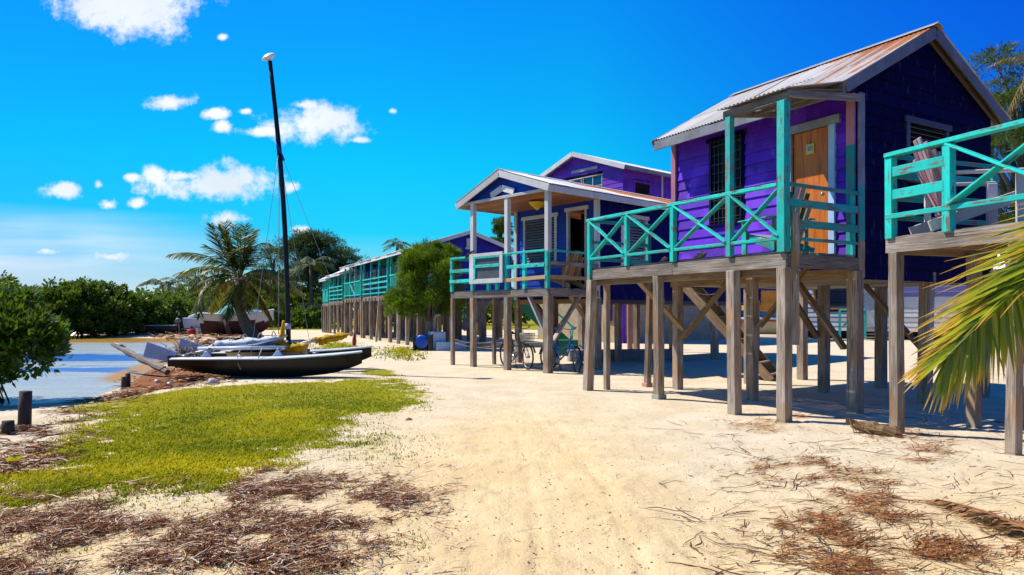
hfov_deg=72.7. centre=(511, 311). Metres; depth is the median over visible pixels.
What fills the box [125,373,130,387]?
wooden piling
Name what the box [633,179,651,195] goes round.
window
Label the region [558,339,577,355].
storage box
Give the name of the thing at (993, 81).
casuarina tree
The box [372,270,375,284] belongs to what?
window
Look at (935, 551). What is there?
fallen needles
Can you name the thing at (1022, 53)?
casuarina tree
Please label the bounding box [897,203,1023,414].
coconut palm
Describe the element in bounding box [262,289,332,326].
scrub bush
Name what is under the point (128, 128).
sky
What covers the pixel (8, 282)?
mangrove
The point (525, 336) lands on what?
bicycle
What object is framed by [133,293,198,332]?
mangrove
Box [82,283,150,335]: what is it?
mangrove
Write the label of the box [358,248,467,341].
stilt cabin
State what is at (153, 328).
rowing skiff
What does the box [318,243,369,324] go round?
casuarina tree
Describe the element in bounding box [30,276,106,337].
mangrove
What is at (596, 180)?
window
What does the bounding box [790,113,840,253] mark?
door
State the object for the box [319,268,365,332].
stilt cabin
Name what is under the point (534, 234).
window
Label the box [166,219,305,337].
coconut palm
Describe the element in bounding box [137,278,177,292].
coconut palm
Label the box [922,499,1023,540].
dried frond
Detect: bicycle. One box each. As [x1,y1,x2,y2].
[499,326,535,369]
[539,327,583,372]
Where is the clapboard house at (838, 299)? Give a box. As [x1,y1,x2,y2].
[808,254,1004,339]
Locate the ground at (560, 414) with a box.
[0,312,1023,574]
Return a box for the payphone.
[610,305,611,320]
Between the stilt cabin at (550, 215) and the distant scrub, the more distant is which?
the distant scrub
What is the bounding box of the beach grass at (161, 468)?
[0,326,446,561]
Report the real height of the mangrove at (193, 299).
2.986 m
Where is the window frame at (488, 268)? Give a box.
[469,251,502,283]
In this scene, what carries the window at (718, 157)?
in the stilt cabin at (828, 134)
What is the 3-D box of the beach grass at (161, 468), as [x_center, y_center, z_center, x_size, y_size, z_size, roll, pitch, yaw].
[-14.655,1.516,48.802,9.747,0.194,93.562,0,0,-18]
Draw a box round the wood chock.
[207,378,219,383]
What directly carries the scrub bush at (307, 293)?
on the ground at (560, 414)
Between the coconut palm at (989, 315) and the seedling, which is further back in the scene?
the seedling
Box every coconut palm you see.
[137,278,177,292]
[159,275,192,289]
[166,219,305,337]
[172,271,213,286]
[283,256,336,327]
[382,238,410,251]
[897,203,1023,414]
[987,56,1023,114]
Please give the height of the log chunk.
0.215 m
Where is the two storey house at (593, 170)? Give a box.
[538,152,725,342]
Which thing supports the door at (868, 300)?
in the clapboard house at (838, 299)
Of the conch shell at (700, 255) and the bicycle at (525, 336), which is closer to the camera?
the conch shell at (700, 255)
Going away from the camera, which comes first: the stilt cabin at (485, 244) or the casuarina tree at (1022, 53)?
the casuarina tree at (1022, 53)
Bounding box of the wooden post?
[627,304,632,348]
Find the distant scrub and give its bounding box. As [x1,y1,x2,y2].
[133,284,1006,324]
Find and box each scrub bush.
[143,287,186,297]
[171,276,257,305]
[207,280,268,303]
[244,301,285,328]
[251,282,303,293]
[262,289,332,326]
[290,284,353,326]
[291,305,332,328]
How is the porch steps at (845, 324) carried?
on the ground at (560, 414)
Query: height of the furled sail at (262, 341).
0.493 m
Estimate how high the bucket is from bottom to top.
0.310 m
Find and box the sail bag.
[300,332,351,344]
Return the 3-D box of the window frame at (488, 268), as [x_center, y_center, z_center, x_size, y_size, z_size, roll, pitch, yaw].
[-0.691,-1.150,18.355,0.060,0.800,1.360,0,0,-42]
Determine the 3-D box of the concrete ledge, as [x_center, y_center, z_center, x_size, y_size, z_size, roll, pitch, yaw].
[-0.068,1.440,29.058,4.200,0.320,0.300,0,0,-12]
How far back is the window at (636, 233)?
19.11 m
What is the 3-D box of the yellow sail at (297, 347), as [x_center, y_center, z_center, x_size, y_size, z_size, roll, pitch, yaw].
[-5.324,0.611,16.809,0.799,0.811,0.359,0,0,0]
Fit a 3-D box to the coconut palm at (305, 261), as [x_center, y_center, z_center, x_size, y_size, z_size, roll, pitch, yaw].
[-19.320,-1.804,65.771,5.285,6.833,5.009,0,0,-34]
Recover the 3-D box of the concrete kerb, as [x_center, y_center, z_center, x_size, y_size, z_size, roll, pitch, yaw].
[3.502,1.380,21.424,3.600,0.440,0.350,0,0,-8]
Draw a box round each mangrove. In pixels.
[0,270,43,300]
[0,275,40,304]
[0,282,75,403]
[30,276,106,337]
[39,292,75,332]
[61,276,142,337]
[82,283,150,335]
[112,289,175,333]
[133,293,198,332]
[174,296,217,328]
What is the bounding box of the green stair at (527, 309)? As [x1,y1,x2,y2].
[512,274,573,338]
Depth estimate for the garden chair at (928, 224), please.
8.22 m
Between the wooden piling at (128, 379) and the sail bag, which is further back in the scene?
the sail bag
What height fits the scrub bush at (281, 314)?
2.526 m
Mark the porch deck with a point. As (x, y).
(946, 241)
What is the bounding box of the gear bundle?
[187,329,195,334]
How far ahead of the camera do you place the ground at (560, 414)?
6.74 m
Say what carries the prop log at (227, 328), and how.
on the ground at (560, 414)
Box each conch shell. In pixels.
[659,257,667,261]
[692,251,706,258]
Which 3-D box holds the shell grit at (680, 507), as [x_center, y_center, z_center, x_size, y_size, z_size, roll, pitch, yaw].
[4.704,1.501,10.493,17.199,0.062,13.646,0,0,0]
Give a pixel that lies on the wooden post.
(629, 326)
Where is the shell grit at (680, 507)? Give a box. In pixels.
[347,373,1023,574]
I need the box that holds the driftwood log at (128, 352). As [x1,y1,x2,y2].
[110,342,170,374]
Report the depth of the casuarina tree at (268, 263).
75.86 m
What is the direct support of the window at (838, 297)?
in the clapboard house at (838, 299)
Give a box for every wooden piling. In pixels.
[1,420,14,434]
[17,390,31,427]
[121,377,125,387]
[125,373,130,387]
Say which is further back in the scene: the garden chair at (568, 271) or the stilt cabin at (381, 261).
the stilt cabin at (381, 261)
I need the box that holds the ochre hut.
[742,289,776,310]
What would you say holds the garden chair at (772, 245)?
on the stilt cabin at (828, 134)
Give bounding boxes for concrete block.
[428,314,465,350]
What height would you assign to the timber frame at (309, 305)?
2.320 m
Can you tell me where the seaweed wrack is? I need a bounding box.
[0,328,473,574]
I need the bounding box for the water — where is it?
[0,338,179,405]
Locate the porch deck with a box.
[884,118,1023,455]
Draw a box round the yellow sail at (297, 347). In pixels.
[275,320,308,353]
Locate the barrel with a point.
(424, 342)
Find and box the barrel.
[413,334,432,350]
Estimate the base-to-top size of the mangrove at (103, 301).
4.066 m
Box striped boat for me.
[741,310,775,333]
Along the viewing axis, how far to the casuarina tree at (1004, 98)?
19.98 m
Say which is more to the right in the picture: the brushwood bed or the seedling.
the brushwood bed
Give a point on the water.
(91, 367)
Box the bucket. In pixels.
[574,352,583,362]
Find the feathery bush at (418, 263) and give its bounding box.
[381,238,467,334]
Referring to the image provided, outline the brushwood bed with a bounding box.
[151,366,205,373]
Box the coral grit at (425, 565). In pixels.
[3,385,470,574]
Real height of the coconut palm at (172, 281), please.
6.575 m
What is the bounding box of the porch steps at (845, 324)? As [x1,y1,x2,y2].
[838,309,888,339]
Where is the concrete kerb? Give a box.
[567,349,671,361]
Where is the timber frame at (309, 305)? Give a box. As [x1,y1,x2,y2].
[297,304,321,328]
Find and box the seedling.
[3,455,23,467]
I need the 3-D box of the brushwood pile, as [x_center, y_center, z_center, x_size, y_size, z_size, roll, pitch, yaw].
[-7.858,0.944,16.590,1.176,0.601,1.236,0,0,0]
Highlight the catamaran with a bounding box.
[143,53,371,377]
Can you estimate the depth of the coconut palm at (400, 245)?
59.88 m
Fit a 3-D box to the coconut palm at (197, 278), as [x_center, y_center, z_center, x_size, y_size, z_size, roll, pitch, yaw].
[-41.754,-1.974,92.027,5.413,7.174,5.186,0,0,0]
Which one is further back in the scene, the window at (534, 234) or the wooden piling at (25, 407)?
the window at (534, 234)
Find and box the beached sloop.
[199,298,274,334]
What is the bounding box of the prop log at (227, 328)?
[222,315,231,334]
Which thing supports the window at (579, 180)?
in the two storey house at (593, 170)
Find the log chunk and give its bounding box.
[846,418,907,436]
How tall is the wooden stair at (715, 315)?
2.398 m
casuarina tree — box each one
[245,245,307,324]
[264,227,355,294]
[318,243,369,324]
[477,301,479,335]
[490,215,513,337]
[966,39,1023,261]
[985,75,1016,271]
[998,48,1023,206]
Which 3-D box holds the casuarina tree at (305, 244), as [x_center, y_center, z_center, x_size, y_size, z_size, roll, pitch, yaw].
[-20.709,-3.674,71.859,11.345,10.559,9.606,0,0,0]
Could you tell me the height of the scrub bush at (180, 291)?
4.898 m
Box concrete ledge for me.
[466,342,542,347]
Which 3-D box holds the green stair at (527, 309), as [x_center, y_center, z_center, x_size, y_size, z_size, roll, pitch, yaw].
[1.242,0.098,27.000,2.615,3.148,0.960,0,0,0]
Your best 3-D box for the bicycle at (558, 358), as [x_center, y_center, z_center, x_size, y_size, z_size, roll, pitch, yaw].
[1.288,0.944,17.470,0.669,1.121,1.687,0,0,-19]
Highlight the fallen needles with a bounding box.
[0,401,1023,574]
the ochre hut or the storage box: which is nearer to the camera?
the storage box
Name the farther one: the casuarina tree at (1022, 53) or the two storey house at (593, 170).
the two storey house at (593, 170)
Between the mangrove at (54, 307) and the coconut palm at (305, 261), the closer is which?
the mangrove at (54, 307)
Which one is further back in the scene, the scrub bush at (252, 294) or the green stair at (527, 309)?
the scrub bush at (252, 294)
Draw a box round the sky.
[0,0,1023,309]
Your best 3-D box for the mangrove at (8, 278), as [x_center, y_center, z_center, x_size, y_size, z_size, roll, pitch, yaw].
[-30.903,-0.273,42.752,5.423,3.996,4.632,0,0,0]
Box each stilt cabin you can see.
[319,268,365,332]
[325,269,402,334]
[340,256,425,337]
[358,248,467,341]
[384,230,513,344]
[449,168,760,373]
[583,22,1011,422]
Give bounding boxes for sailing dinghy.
[225,339,309,356]
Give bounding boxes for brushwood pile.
[157,339,201,362]
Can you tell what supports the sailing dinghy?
on the catamaran
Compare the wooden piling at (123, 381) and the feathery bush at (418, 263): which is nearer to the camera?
the wooden piling at (123, 381)
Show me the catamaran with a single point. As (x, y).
(210, 360)
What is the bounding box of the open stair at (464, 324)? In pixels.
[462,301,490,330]
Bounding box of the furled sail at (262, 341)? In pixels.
[207,331,286,350]
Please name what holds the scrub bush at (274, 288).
on the ground at (560, 414)
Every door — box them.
[564,205,588,288]
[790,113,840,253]
[864,293,873,329]
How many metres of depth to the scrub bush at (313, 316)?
61.08 m
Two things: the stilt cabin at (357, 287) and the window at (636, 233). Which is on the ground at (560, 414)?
the stilt cabin at (357, 287)
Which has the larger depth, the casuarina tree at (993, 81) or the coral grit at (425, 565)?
the casuarina tree at (993, 81)
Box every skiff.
[128,318,180,331]
[182,313,199,330]
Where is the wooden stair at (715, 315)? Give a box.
[683,287,775,380]
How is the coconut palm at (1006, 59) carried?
on the ground at (560, 414)
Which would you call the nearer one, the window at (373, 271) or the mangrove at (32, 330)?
the mangrove at (32, 330)
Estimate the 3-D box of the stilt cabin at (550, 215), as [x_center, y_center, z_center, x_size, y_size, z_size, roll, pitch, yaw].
[3.498,-1.036,21.600,10.730,5.320,4.113,0,0,-42]
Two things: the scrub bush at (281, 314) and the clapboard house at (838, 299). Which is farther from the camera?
the scrub bush at (281, 314)
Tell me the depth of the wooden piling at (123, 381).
14.83 m
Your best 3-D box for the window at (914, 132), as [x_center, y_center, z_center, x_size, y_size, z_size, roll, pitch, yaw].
[6.656,-2.543,11.140,1.300,1.026,0.130,0,0,-30]
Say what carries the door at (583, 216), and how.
in the stilt cabin at (550, 215)
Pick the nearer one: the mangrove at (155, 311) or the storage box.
the storage box
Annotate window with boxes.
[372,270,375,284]
[521,212,558,263]
[567,178,582,182]
[582,173,602,186]
[620,214,648,265]
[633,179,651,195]
[706,128,747,227]
[814,289,846,308]
[904,115,951,183]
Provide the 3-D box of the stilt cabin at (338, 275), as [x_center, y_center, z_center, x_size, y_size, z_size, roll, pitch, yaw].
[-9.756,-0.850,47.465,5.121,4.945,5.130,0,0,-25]
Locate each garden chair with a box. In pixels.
[542,250,584,288]
[738,187,815,254]
[909,137,1023,233]
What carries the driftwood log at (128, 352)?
on the ground at (560, 414)
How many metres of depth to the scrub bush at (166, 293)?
71.06 m
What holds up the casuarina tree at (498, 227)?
on the ground at (560, 414)
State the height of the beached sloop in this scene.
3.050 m

